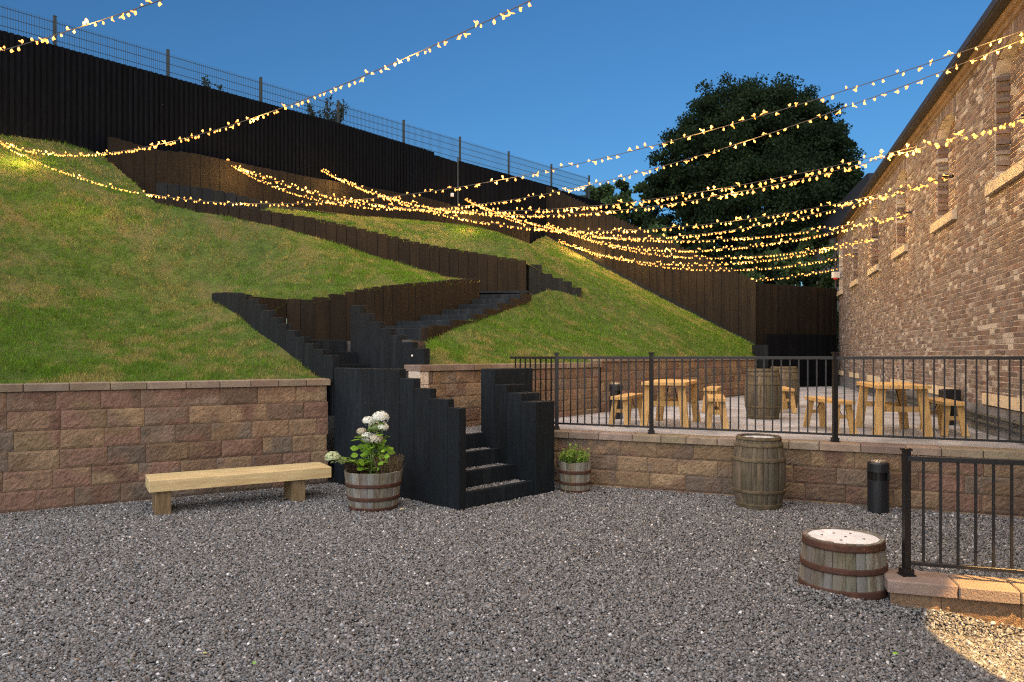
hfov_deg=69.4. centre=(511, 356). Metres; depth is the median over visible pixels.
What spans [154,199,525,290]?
timber wall
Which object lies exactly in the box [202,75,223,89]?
shrub
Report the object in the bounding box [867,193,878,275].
window
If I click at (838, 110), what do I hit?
string lights
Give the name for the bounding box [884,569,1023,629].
stone wall
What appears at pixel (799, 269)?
shrub
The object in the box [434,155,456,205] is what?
fence
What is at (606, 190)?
tree
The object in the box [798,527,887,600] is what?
half barrel
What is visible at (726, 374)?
stone wall
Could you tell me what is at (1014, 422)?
pipe
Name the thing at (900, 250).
window
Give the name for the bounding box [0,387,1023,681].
ground
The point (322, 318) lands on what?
timber wall
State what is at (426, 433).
sleeper wall
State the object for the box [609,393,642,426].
bench
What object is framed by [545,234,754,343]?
gravel board
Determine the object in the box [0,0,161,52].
string lights
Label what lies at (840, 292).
window
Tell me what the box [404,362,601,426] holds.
stone wall
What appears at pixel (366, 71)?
string lights
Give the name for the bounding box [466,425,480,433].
gravel
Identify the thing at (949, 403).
bench
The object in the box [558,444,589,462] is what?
herb plant
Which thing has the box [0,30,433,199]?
fence
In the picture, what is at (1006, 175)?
window
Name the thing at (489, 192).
fence
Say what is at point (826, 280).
shrub
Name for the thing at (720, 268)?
string lights
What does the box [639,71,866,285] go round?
broadleaf tree
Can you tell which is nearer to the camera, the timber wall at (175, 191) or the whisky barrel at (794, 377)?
the whisky barrel at (794, 377)
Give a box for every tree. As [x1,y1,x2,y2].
[578,185,622,219]
[594,179,639,222]
[619,181,658,227]
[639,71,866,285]
[797,217,828,286]
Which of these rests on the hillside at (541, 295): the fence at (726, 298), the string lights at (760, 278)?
the fence at (726, 298)
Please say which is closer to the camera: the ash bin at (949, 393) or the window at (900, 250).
the ash bin at (949, 393)
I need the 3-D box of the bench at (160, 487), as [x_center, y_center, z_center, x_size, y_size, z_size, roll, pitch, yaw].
[-3.123,1.509,8.544,1.960,0.382,0.505,0,0,-30]
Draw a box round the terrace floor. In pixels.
[467,386,1023,448]
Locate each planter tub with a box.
[344,468,402,511]
[559,459,590,492]
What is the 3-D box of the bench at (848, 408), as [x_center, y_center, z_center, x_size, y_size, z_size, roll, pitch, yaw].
[4.280,0.789,10.000,0.315,0.439,1.150,0,0,2]
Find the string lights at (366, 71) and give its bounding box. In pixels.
[0,0,530,156]
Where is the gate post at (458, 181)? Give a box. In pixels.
[457,157,458,206]
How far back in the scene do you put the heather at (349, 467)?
8.23 m
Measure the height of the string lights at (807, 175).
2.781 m
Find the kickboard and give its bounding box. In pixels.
[800,379,831,386]
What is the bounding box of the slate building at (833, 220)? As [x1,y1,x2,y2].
[808,173,872,385]
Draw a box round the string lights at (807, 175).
[227,118,1023,214]
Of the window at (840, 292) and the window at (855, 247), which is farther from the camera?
the window at (840, 292)
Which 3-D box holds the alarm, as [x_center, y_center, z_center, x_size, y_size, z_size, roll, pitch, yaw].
[11.165,-2.780,25.521,0.220,0.260,0.166,0,0,0]
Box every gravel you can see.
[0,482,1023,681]
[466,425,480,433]
[466,447,524,490]
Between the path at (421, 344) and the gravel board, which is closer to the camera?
the path at (421, 344)
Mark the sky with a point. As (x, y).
(555, 82)
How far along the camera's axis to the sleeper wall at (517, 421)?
9.30 m
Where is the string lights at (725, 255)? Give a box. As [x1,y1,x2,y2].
[547,224,873,259]
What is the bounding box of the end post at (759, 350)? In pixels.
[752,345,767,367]
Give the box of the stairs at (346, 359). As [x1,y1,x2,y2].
[310,339,368,367]
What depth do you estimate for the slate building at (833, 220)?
36.60 m
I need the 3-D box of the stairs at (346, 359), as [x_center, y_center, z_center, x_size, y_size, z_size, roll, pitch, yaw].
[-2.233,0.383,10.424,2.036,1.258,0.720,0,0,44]
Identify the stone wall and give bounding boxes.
[0,378,330,513]
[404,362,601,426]
[554,429,1023,517]
[588,359,756,412]
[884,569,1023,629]
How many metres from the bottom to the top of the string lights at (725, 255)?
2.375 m
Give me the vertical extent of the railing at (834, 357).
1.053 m
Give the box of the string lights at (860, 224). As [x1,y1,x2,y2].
[469,200,906,242]
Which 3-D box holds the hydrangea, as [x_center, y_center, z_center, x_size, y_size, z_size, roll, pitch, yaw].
[-1.675,0.972,8.300,0.755,0.729,0.534,0,0,0]
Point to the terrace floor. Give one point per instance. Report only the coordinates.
(868, 423)
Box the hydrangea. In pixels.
[325,411,395,473]
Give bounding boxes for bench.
[145,462,331,514]
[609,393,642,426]
[701,386,720,411]
[704,394,728,428]
[782,386,796,412]
[803,396,857,433]
[919,397,968,436]
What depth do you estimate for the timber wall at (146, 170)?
19.36 m
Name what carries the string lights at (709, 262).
hanging from the wall hook
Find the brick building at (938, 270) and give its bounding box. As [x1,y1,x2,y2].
[832,0,1023,444]
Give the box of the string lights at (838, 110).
[233,38,1023,210]
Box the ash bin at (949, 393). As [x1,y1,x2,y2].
[939,389,960,424]
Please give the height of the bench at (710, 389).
0.439 m
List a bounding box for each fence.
[0,6,589,198]
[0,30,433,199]
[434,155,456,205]
[459,161,609,242]
[546,186,755,344]
[756,283,835,379]
[764,334,835,378]
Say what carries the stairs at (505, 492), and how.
on the ground at (330, 437)
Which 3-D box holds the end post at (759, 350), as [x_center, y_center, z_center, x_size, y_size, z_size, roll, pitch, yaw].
[6.950,0.390,20.725,0.340,1.420,0.350,0,0,0]
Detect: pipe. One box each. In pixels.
[856,383,1023,426]
[856,386,1023,435]
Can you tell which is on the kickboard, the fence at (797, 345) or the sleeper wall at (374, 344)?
the fence at (797, 345)
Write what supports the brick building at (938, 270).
on the ground at (330, 437)
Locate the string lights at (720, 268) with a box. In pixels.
[562,243,850,270]
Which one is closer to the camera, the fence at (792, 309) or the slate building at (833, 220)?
the fence at (792, 309)
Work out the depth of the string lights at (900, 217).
18.65 m
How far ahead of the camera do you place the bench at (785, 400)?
13.11 m
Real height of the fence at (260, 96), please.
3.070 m
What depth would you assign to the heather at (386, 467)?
8.23 m
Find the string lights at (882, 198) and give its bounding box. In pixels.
[465,174,948,239]
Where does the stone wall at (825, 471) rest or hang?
on the ground at (330, 437)
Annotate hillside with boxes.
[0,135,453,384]
[269,210,751,363]
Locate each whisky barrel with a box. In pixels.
[732,433,785,509]
[744,368,779,418]
[770,366,797,407]
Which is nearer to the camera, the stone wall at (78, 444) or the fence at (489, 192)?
the stone wall at (78, 444)
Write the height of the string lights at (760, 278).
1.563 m
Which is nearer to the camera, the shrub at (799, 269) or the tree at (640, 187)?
the shrub at (799, 269)
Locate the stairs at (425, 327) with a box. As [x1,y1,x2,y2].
[386,290,532,341]
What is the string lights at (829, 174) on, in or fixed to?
hanging from the wall hook
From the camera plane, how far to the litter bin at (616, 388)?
11.87 m
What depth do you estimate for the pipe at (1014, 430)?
9.67 m
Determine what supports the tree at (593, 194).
on the field
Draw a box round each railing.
[510,352,1023,442]
[897,448,1023,576]
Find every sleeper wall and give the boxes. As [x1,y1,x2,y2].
[212,292,338,415]
[334,368,465,510]
[350,305,429,368]
[481,368,553,494]
[526,264,581,297]
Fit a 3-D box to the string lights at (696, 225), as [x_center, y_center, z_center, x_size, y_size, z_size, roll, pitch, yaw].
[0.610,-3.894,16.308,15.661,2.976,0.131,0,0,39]
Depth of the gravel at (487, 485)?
9.02 m
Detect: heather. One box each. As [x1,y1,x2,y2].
[344,460,372,473]
[371,452,405,473]
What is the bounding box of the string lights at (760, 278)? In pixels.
[573,245,835,281]
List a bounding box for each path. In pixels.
[346,340,428,351]
[479,293,528,293]
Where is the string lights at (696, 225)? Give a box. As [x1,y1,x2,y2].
[323,169,947,233]
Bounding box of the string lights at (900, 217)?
[546,214,903,252]
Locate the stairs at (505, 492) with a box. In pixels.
[466,433,532,508]
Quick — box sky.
[0,0,991,323]
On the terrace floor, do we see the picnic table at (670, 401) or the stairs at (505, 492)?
the picnic table at (670, 401)
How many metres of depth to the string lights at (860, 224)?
17.47 m
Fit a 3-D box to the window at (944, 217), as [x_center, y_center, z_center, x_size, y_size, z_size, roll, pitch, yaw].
[6.967,-3.057,11.793,0.255,1.974,1.420,0,0,18]
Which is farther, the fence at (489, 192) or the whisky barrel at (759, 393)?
the fence at (489, 192)
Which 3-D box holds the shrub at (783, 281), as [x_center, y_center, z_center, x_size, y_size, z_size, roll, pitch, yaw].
[9.246,-0.769,28.006,4.462,6.316,3.675,0,0,-25]
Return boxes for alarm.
[831,272,839,279]
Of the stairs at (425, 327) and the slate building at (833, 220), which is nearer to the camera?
the stairs at (425, 327)
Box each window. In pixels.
[837,238,842,296]
[849,218,858,287]
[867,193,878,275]
[891,157,907,259]
[930,97,956,233]
[985,9,1023,196]
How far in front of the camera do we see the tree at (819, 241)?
37.69 m
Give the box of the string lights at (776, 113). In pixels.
[2,30,1023,206]
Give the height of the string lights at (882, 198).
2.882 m
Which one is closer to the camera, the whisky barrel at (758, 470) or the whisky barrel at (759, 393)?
the whisky barrel at (758, 470)
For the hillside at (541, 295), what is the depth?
16.98 m
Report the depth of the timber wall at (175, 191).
15.88 m
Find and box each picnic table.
[640,379,700,426]
[855,382,932,436]
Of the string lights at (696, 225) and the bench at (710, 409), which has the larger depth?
the string lights at (696, 225)
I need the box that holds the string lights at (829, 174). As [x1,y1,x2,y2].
[321,118,1023,217]
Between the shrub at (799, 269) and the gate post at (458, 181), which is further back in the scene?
the shrub at (799, 269)
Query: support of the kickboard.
on the terrace floor
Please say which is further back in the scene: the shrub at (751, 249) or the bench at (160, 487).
the shrub at (751, 249)
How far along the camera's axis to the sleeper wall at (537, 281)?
17.18 m
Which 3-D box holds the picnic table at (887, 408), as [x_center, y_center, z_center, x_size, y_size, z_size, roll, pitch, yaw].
[5.050,0.684,9.850,0.685,0.648,1.350,0,0,15]
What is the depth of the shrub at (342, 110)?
22.41 m
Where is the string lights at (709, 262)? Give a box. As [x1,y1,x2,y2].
[558,239,873,265]
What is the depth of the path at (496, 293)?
16.48 m
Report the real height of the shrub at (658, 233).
7.143 m
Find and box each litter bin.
[609,383,622,418]
[867,459,889,513]
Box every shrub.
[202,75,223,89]
[304,95,348,122]
[646,221,721,265]
[677,231,778,283]
[740,247,838,332]
[750,252,802,285]
[779,227,838,355]
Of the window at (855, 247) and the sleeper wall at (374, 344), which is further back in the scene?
the window at (855, 247)
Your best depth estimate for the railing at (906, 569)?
5.06 m
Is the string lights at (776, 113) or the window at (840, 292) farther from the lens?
the window at (840, 292)
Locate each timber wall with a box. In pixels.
[108,137,529,243]
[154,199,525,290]
[156,183,336,215]
[248,278,478,340]

